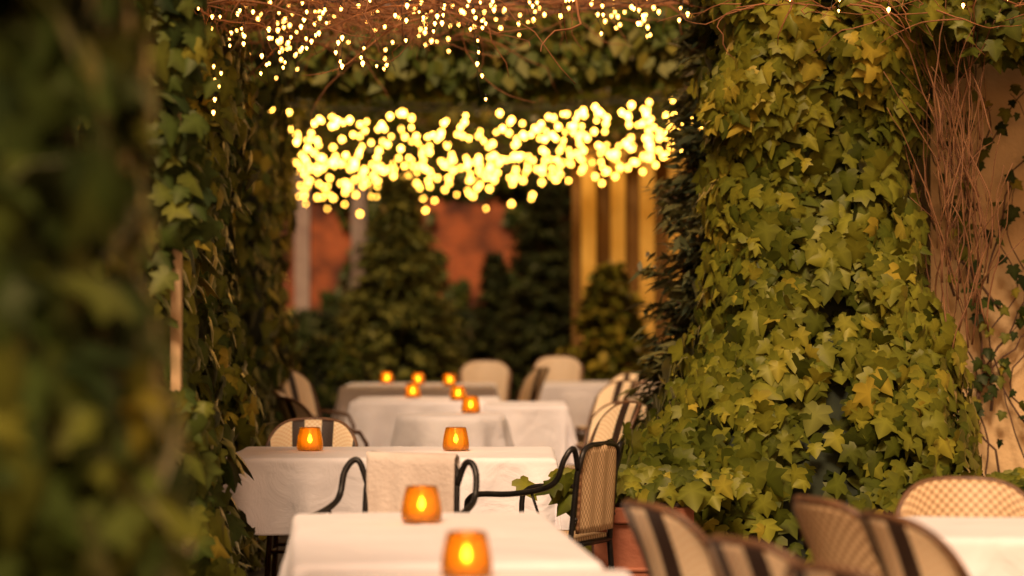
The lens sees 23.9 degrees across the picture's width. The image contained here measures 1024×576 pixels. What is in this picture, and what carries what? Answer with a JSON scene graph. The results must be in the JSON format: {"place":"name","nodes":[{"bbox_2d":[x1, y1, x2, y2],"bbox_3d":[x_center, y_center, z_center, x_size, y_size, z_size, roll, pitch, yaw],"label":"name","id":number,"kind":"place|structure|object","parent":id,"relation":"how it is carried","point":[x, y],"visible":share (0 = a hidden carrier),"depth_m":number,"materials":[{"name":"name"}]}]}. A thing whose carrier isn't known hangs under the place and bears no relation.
{"place":"outdoors","nodes":[
{"label":"outdoors","id":0,"kind":"place"},
{"bbox_2d":[246,434,584,575],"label":"ground","id":1,"kind":"structure","parent":0,"point":[282,539],"depth_m":13.99,"materials":[{"name":"stone"}]},
{"bbox_2d":[3,0,48,144],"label":"ivy column","id":2,"kind":"structure","parent":1,"relation":"on","point":[44,135],"depth_m":4.18,"materials":[{"name":"green plant"}]},
{"bbox_2d":[0,0,211,575],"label":"leaves","id":3,"kind":"object","parent":1,"relation":"on","point":[95,478],"visible":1,"depth_m":4.01,"materials":[{"name":"green plant"}]},
{"bbox_2d":[79,123,254,575],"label":"leaves","id":4,"kind":"object","parent":1,"relation":"on","point":[232,533],"visible":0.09,"depth_m":9.63,"materials":[{"name":"green plant"}]},
{"bbox_2d":[117,0,223,575],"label":"post vine","id":5,"kind":"object","parent":1,"relation":"on","point":[182,33],"visible":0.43,"depth_m":8.55,"materials":[{"name":"green plant"}]},
{"bbox_2d":[171,113,181,391],"bbox_3d":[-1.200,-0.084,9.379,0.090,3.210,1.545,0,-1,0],"label":"wooden post","id":6,"kind":"object","parent":1,"relation":"on","point":[176,336],"visible":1,"depth_m":8.62,"materials":[{"name":"brown wood"}]},
{"bbox_2d":[185,0,277,575],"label":"leaves","id":7,"kind":"object","parent":1,"relation":"on","point":[238,404],"visible":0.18,"depth_m":13.06,"materials":[{"name":"green plant"}]},
{"bbox_2d":[223,53,277,302],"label":"leaves","id":8,"kind":"object","parent":1,"relation":"on","point":[236,280],"depth_m":16.86,"materials":[{"name":"green plant"}]},
{"bbox_2d":[222,35,278,400],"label":"ivy column","id":9,"kind":"structure","parent":1,"relation":"on","point":[255,332],"depth_m":17.75,"materials":[{"name":"green plant"}]},
{"bbox_2d":[229,17,314,446],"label":"leaves","id":10,"kind":"object","parent":1,"relation":"on","point":[267,159],"visible":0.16,"depth_m":17.67,"materials":[{"name":"green plant"}]},
{"bbox_2d":[264,100,293,411],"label":"ivy column","id":11,"kind":"structure","parent":1,"relation":"on","point":[282,201],"depth_m":22.69,"materials":[{"name":"green plant"}]},
{"bbox_2d":[273,390,288,420],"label":"wicker chair","id":12,"kind":"object","parent":1,"relation":"on","point":[277,393],"visible":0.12,"depth_m":16.90,"materials":[{"name":"wicker"}]},
{"bbox_2d":[261,99,319,421],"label":"leaves","id":13,"kind":"object","parent":1,"relation":"on","point":[291,206],"visible":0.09,"depth_m":22.65,"materials":[{"name":"green plant"}]},
{"bbox_2d":[287,345,304,356],"bbox_3d":[-2.907,1.294,30.928,1.983,1.281,1.330,0,-1,0],"label":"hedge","id":14,"kind":"object","parent":1,"relation":"on","point":[297,348],"depth_m":30.48,"materials":[{"name":"green plant"}]},
{"bbox_2d":[264,417,357,575],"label":"wicker chair","id":15,"kind":"object","parent":1,"relation":"on","point":[336,432],"visible":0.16,"depth_m":12.85,"materials":[{"name":"wicker"}]},
{"bbox_2d":[278,369,354,429],"bbox_3d":[-1.490,1.118,18.202,0.598,1.014,0.548,0,-1,25],"label":"wicker chair","id":16,"kind":"object","parent":1,"relation":"on","point":[299,387],"visible":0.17,"depth_m":18.41,"materials":[{"name":"wicker"}]},
{"bbox_2d":[278,396,368,446],"bbox_3d":[-1.230,1.151,15.774,0.598,0.894,0.548,0,-1,-25],"label":"wicker chair","id":17,"kind":"object","parent":1,"relation":"on","point":[292,408],"visible":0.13,"depth_m":15.59,"materials":[{"name":"wicker"}]},
{"bbox_2d":[293,332,376,417],"bbox_3d":[-2.093,1.122,27.476,1.221,1.246,1.042,0,-1,0],"label":"shrub","id":18,"kind":"object","parent":1,"relation":"on","point":[329,368],"visible":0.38,"depth_m":27.23,"materials":[{"name":"green plant"}]},
{"bbox_2d":[309,451,479,513],"bbox_3d":[-0.458,1.074,9.073,0.575,0.890,0.559,0,-1,18],"label":"metal armchair","id":19,"kind":"object","parent":1,"relation":"on","point":[388,477],"visible":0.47,"depth_m":9.28,"materials":[{"name":"black metal"}]},
{"bbox_2d":[223,446,569,535],"bbox_3d":[-0.575,1.173,11.787,1.757,0.757,1.185,0,-1,0],"label":"dining table","id":20,"kind":"object","parent":1,"relation":"on","point":[280,491],"visible":0.56,"depth_m":11.28,"materials":[{"name":"fabric"}]},
{"bbox_2d":[297,427,322,450],"bbox_3d":[-0.990,0.739,11.842,0.131,0.112,0.131,0,-1,0],"label":"candle holder","id":21,"kind":"object","parent":20,"relation":"on","point":[309,439],"visible":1,"depth_m":11.79,"materials":[{"name":"orange glass"}]},
{"bbox_2d":[442,427,468,450],"bbox_3d":[-0.275,0.739,11.842,0.131,0.112,0.131,0,-1,0],"label":"candle holder","id":22,"kind":"object","parent":20,"relation":"on","point":[455,439],"visible":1,"depth_m":11.79,"materials":[{"name":"orange glass"}]},
{"bbox_2d":[329,158,474,382],"bbox_3d":[-1.304,0.146,29.527,2.956,3.461,2.989,0,-1,0],"label":"spruce tree","id":23,"kind":"object","parent":1,"relation":"on","point":[394,321],"visible":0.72,"depth_m":29.14,"materials":[{"name":"green plant"}]},
{"bbox_2d":[279,305,550,373],"bbox_3d":[-0.978,1.125,37.434,8.554,1.795,1.414,0,-1,0],"label":"hedge","id":24,"kind":"object","parent":1,"relation":"on","point":[313,322],"visible":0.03,"depth_m":36.96,"materials":[{"name":"green plant"}]},
{"bbox_2d":[332,383,500,421],"bbox_3d":[-0.880,1.304,23.186,1.710,0.759,1.765,0,-1,0],"label":"dining table","id":25,"kind":"object","parent":1,"relation":"on","point":[349,393],"visible":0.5,"depth_m":22.43,"materials":[{"name":"fabric"}]},
{"bbox_2d":[380,372,393,382],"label":"candle holder","id":26,"kind":"object","parent":25,"relation":"on","point":[386,377],"visible":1,"depth_m":23.54,"materials":[{"name":"orange glass"}]},
{"bbox_2d":[411,373,424,384],"bbox_3d":[-0.900,0.869,23.192,0.131,0.112,0.131,0,-1,0],"label":"candle holder","id":27,"kind":"object","parent":25,"relation":"on","point":[419,378],"visible":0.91,"depth_m":23.14,"materials":[{"name":"orange glass"}]},
{"bbox_2d":[443,373,456,385],"bbox_3d":[-0.590,0.866,22.892,0.131,0.112,0.131,0,-1,0],"label":"candle holder","id":28,"kind":"object","parent":25,"relation":"on","point":[449,379],"visible":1,"depth_m":22.84,"materials":[{"name":"orange glass"}]},
{"bbox_2d":[345,397,499,446],"bbox_3d":[-0.680,1.259,19.287,1.406,0.758,1.369,0,-1,0],"label":"dining table","id":29,"kind":"object","parent":1,"relation":"on","point":[374,419],"visible":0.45,"depth_m":18.72,"materials":[{"name":"fabric"}]},
{"bbox_2d":[405,383,420,397],"bbox_3d":[-0.800,0.827,19.492,0.131,0.112,0.131,0,-1,0],"label":"candle holder","id":30,"kind":"object","parent":29,"relation":"on","point":[412,390],"visible":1,"depth_m":19.44,"materials":[{"name":"orange glass"}]},
{"bbox_2d":[450,386,465,399],"bbox_3d":[-0.420,0.820,18.892,0.131,0.112,0.131,0,-1,0],"label":"candle holder","id":31,"kind":"object","parent":29,"relation":"on","point":[457,392],"visible":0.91,"depth_m":18.84,"materials":[{"name":"orange glass"}]},
{"bbox_2d":[279,512,602,575],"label":"dining table","id":32,"kind":"object","parent":1,"relation":"on","point":[394,541],"visible":0.87,"depth_m":7.09,"materials":[{"name":"fabric"}]},
{"bbox_2d":[401,485,441,521],"bbox_3d":[-0.290,0.691,7.753,0.131,0.112,0.131,0,-1,0],"label":"candle holder","id":33,"kind":"object","parent":32,"relation":"on","point":[421,503],"visible":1,"depth_m":7.70,"materials":[{"name":"orange glass"}]},
{"bbox_2d":[390,412,513,446],"bbox_3d":[-0.402,1.226,16.292,1.022,0.750,1.017,0,-1,0],"label":"round dining table","id":34,"kind":"object","parent":1,"relation":"on","point":[424,429],"visible":0.39,"depth_m":16.00,"materials":[{"name":"fabric"}]},
{"bbox_2d":[461,396,479,412],"bbox_3d":[-0.280,0.791,16.442,0.131,0.112,0.131,0,-1,0],"label":"candle holder","id":35,"kind":"object","parent":34,"relation":"on","point":[470,404],"visible":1,"depth_m":16.39,"materials":[{"name":"orange glass"}]},
{"bbox_2d":[304,570,630,575],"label":"dining table","id":36,"kind":"object","parent":1,"relation":"on","point":[494,573],"visible":0.84,"depth_m":6.23,"materials":[{"name":"fabric"}]},
{"bbox_2d":[441,530,491,575],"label":"candle holder","id":37,"kind":"object","parent":36,"relation":"on","point":[466,552],"visible":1,"depth_m":6.06,"materials":[{"name":"orange glass"}]},
{"bbox_2d":[459,360,511,400],"bbox_3d":[-0.280,1.227,25.020,0.556,0.954,0.597,0,-1,0],"label":"wicker chair","id":38,"kind":"object","parent":1,"relation":"on","point":[498,373],"visible":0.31,"depth_m":25.23,"materials":[{"name":"wicker"}]},
{"bbox_2d":[457,251,521,368],"bbox_3d":[-0.163,0.704,36.025,1.728,2.550,1.560,0,-1,28],"label":"spruce tree","id":39,"kind":"object","parent":1,"relation":"on","point":[495,283],"visible":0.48,"depth_m":35.86,"materials":[{"name":"green plant"}]},
{"bbox_2d":[292,85,687,311],"bbox_3d":[-0.145,-0.220,30.980,6.890,3.980,19.050,0,-1,0],"label":"pergola","id":40,"kind":"object","parent":1,"relation":"on","point":[303,261],"visible":0.06,"depth_m":39.39,"materials":[{"name":"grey wood"}]},
{"bbox_2d":[291,170,566,211],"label":"canopy foliage","id":41,"kind":"object","parent":40,"relation":"attached to","point":[495,192],"visible":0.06,"depth_m":40.21,"materials":[{"name":"green plant"}]},
{"bbox_2d":[270,91,700,215],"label":"string lights","id":42,"kind":"object","parent":40,"relation":"attached to","point":[615,150],"visible":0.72,"depth_m":25.47,"materials":[{"name":"yellow glowing warm light bulbs"}]},
{"bbox_2d":[289,16,690,194],"bbox_3d":[-0.355,-2.017,30.547,6.167,0.872,19.217,0,-1,0],"label":"canopy foliage","id":43,"kind":"object","parent":40,"relation":"attached to","point":[459,175],"visible":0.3,"depth_m":28.84,"materials":[{"name":"green plant"}]},
{"bbox_2d":[482,401,579,465],"bbox_3d":[0.100,1.247,18.287,0.870,0.759,1.270,0,-1,0],"label":"dining table","id":44,"kind":"object","parent":1,"relation":"on","point":[540,423],"visible":0.48,"depth_m":17.77,"materials":[{"name":"fabric"}]},
{"bbox_2d":[492,168,571,400],"bbox_3d":[0.383,0.070,34.010,1.532,3.530,1.663,-1,-1,40],"label":"cypress tree","id":45,"kind":"object","parent":1,"relation":"on","point":[545,285],"visible":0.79,"depth_m":33.82,"materials":[{"name":"green plant"}]},
{"bbox_2d":[516,367,548,400],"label":"wicker chair","id":46,"kind":"object","parent":1,"relation":"on","point":[531,387],"visible":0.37,"depth_m":22.77,"materials":[{"name":"wicker"}]},
{"bbox_2d":[464,440,623,569],"bbox_3d":[0.146,1.093,10.374,0.545,0.882,0.575,0,-1,28],"label":"metal armchair","id":47,"kind":"object","parent":1,"relation":"on","point":[594,484],"visible":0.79,"depth_m":10.21,"materials":[{"name":"black metal"}]},
{"bbox_2d":[533,356,583,380],"bbox_3d":[0.500,1.224,26.020,0.556,0.984,0.597,0,-1,0],"label":"wicker chair","id":48,"kind":"object","parent":1,"relation":"on","point":[565,368],"visible":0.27,"depth_m":26.24,"materials":[{"name":"wicker"}]},
{"bbox_2d":[552,169,571,355],"bbox_3d":[0.956,-0.149,35.963,1.452,4.005,1.353,0,-1,-18],"label":"cypress tree","id":49,"kind":"object","parent":1,"relation":"on","point":[565,200],"visible":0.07,"depth_m":35.87,"materials":[{"name":"green plant"}]},
{"bbox_2d":[539,381,609,434],"bbox_3d":[0.620,1.314,23.986,1.166,0.757,1.469,0,-1,0],"label":"dining table","id":50,"kind":"object","parent":1,"relation":"on","point":[577,398],"visible":0.28,"depth_m":23.37,"materials":[{"name":"fabric"}]},
{"bbox_2d":[564,401,646,468],"bbox_3d":[0.581,1.154,15.213,0.496,0.874,0.597,-1,-1,40],"label":"wicker chair","id":51,"kind":"object","parent":1,"relation":"on","point":[597,416],"visible":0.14,"depth_m":15.46,"materials":[{"name":"wicker"}]},
{"bbox_2d":[575,380,637,447],"bbox_3d":[0.647,1.156,18.007,0.598,0.934,0.496,0,-1,-35],"label":"wicker chair","id":52,"kind":"object","parent":1,"relation":"on","point":[610,392],"visible":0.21,"depth_m":18.23,"materials":[{"name":"wicker"}]},
{"bbox_2d":[555,258,657,380],"bbox_3d":[1.085,0.690,27.281,1.682,2.076,1.541,0,-1,0],"label":"golden shrub","id":53,"kind":"object","parent":1,"relation":"on","point":[610,329],"visible":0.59,"depth_m":27.10,"materials":[{"name":"green plant"}]},
{"bbox_2d":[575,372,643,440],"bbox_3d":[0.827,1.186,20.607,0.598,0.934,0.496,0,-1,-35],"label":"wicker chair","id":54,"kind":"object","parent":1,"relation":"on","point":[628,376],"visible":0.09,"depth_m":20.76,"materials":[{"name":"wicker"}]},
{"bbox_2d":[589,401,641,442],"bbox_3d":[0.431,1.105,13.600,0.597,0.934,0.496,0,-1,-20],"label":"wicker chair","id":55,"kind":"object","parent":1,"relation":"on","point":[609,425],"visible":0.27,"depth_m":13.78,"materials":[{"name":"wicker"}]},
{"bbox_2d":[512,463,752,575],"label":"terracotta planter","id":56,"kind":"object","parent":1,"relation":"on","point":[686,492],"visible":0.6,"depth_m":10.59,"materials":[{"name":"ceramic"}]},
{"bbox_2d":[623,380,660,400],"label":"wicker chair","id":57,"kind":"object","parent":1,"relation":"on","point":[628,398],"visible":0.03,"depth_m":16.99,"materials":[{"name":"wicker"}]},
{"bbox_2d":[617,3,711,429],"bbox_3d":[1.338,-0.622,13.899,1.585,4.392,1.626,0,-1,0],"label":"cedar tree","id":58,"kind":"object","parent":1,"relation":"on","point":[687,243],"visible":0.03,"depth_m":13.89,"materials":[{"name":"green plant"}]},
{"bbox_2d":[622,499,714,575],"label":"wicker chair","id":59,"kind":"object","parent":1,"relation":"on","point":[670,542],"visible":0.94,"depth_m":6.77,"materials":[{"name":"wicker"}]},
{"bbox_2d":[572,0,914,368],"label":"wall","id":60,"kind":"structure","parent":1,"relation":"on","point":[631,218],"depth_m":30.11,"materials":[{"name":"paint"}]},
{"bbox_2d":[569,125,701,138],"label":"cornice","id":61,"kind":"structure","parent":60,"relation":"attached to","point":[637,136],"depth_m":29.70,"materials":[{"name":"paint"}]},
{"bbox_2d":[578,146,698,348],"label":"pilasters","id":62,"kind":"object","parent":60,"relation":"attached to","point":[617,222],"visible":0.16,"depth_m":29.86,"materials":[{"name":"paint"}]},
{"bbox_2d":[707,534,799,575],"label":"wicker chair","id":63,"kind":"object","parent":1,"relation":"on","point":[734,556],"visible":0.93,"depth_m":6.03,"materials":[{"name":"wicker"}]},
{"bbox_2d":[575,0,984,561],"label":"leaves","id":64,"kind":"object","parent":1,"relation":"on","point":[892,362],"visible":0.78,"depth_m":11.73,"materials":[{"name":"green plant"}]},
{"bbox_2d":[873,0,1023,348],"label":"dry vine stems","id":65,"kind":"object","parent":64,"relation":"on","point":[961,157],"visible":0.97,"depth_m":11.79,"materials":[{"name":"brown plant"}]},
{"bbox_2d":[716,0,913,560],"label":"ivy pillar","id":66,"kind":"structure","parent":1,"relation":"on","point":[823,462],"depth_m":11.29,"materials":[{"name":"green plant"}]},
{"bbox_2d":[785,561,873,575],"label":"wicker chair","id":67,"kind":"object","parent":1,"relation":"on","point":[799,568],"visible":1,"depth_m":5.53,"materials":[{"name":"wicker"}]},
{"bbox_2d":[792,495,882,575],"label":"wicker chair","id":68,"kind":"object","parent":1,"relation":"on","point":[832,532],"visible":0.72,"depth_m":6.88,"materials":[{"name":"wicker"}]},
{"bbox_2d":[860,510,969,575],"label":"wicker chair","id":69,"kind":"object","parent":1,"relation":"on","point":[901,545],"visible":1,"depth_m":6.38,"materials":[{"name":"wicker"}]},
{"bbox_2d":[895,476,1023,516],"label":"wicker chair","id":70,"kind":"object","parent":1,"relation":"on","point":[961,496],"visible":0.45,"depth_m":8.50,"materials":[{"name":"wicker"}]},
{"bbox_2d":[904,516,1023,575],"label":"dining table","id":71,"kind":"object","parent":1,"relation":"on","point":[986,546],"visible":0.56,"depth_m":7.24,"materials":[{"name":"fabric"}]},
{"bbox_2d":[915,39,1023,476],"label":"cream stucco house","id":72,"kind":"structure","parent":1,"relation":"on","point":[1010,150],"depth_m":12.70,"materials":[{"name":"beige paint"}]},
{"bbox_2d":[994,467,1023,491],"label":"ground ivy","id":73,"kind":"object","parent":1,"relation":"on","point":[1015,476],"visible":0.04,"depth_m":12.17,"materials":[{"name":"green plant"}]},
{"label":"masonry","id":74,"kind":"object","parent":1,"relation":"on","visible":0},
{"bbox_2d":[248,0,693,109],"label":"canopy foliage","id":75,"kind":"object","parent":74,"relation":"attached to","point":[639,64],"visible":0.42,"depth_m":19.54,"materials":[{"name":"green plant"}]},
{"bbox_2d":[194,0,1023,130],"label":"vine","id":76,"kind":"object","parent":74,"relation":"attached to","point":[354,13],"depth_m":13.62,"materials":[{"name":"green plant"}]},
{"bbox_2d":[197,0,1002,114],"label":"fairy lights","id":77,"kind":"object","parent":76,"relation":"attached to","point":[270,35],"visible":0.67,"depth_m":12.76,"materials":[{"name":"glowing warm yellow bulb glass"}]},
{"bbox_2d":[278,0,570,312],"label":"walls","id":78,"kind":"structure","parent":0,"point":[467,236],"depth_m":44.26,"materials":[{"name":"red brick"}]},
{"bbox_2d":[277,196,559,312],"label":"wall creeper","id":79,"kind":"object","parent":78,"relation":"attached to","point":[512,214],"depth_m":44.15,"materials":[{"name":"green plant"}]},
{"bbox_2d":[647,365,659,379],"bbox_3d":[1.834,1.164,24.993,1.264,1.117,1.010,0,-1,0],"label":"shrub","id":80,"kind":"object","parent":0,"point":[651,370],"depth_m":25.01,"materials":[{"name":"green plant"}]},
{"bbox_2d":[897,0,1023,87],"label":"ivy overhang","id":81,"kind":"object","parent":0,"point":[1003,48],"visible":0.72,"depth_m":11.74,"materials":[{"name":"green plant"}]},
{"bbox_2d":[914,64,1023,477],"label":"vine wall","id":82,"kind":"structure","parent":0,"point":[1004,114],"depth_m":12.60,"materials":[{"name":"brown plant"}]}
]}

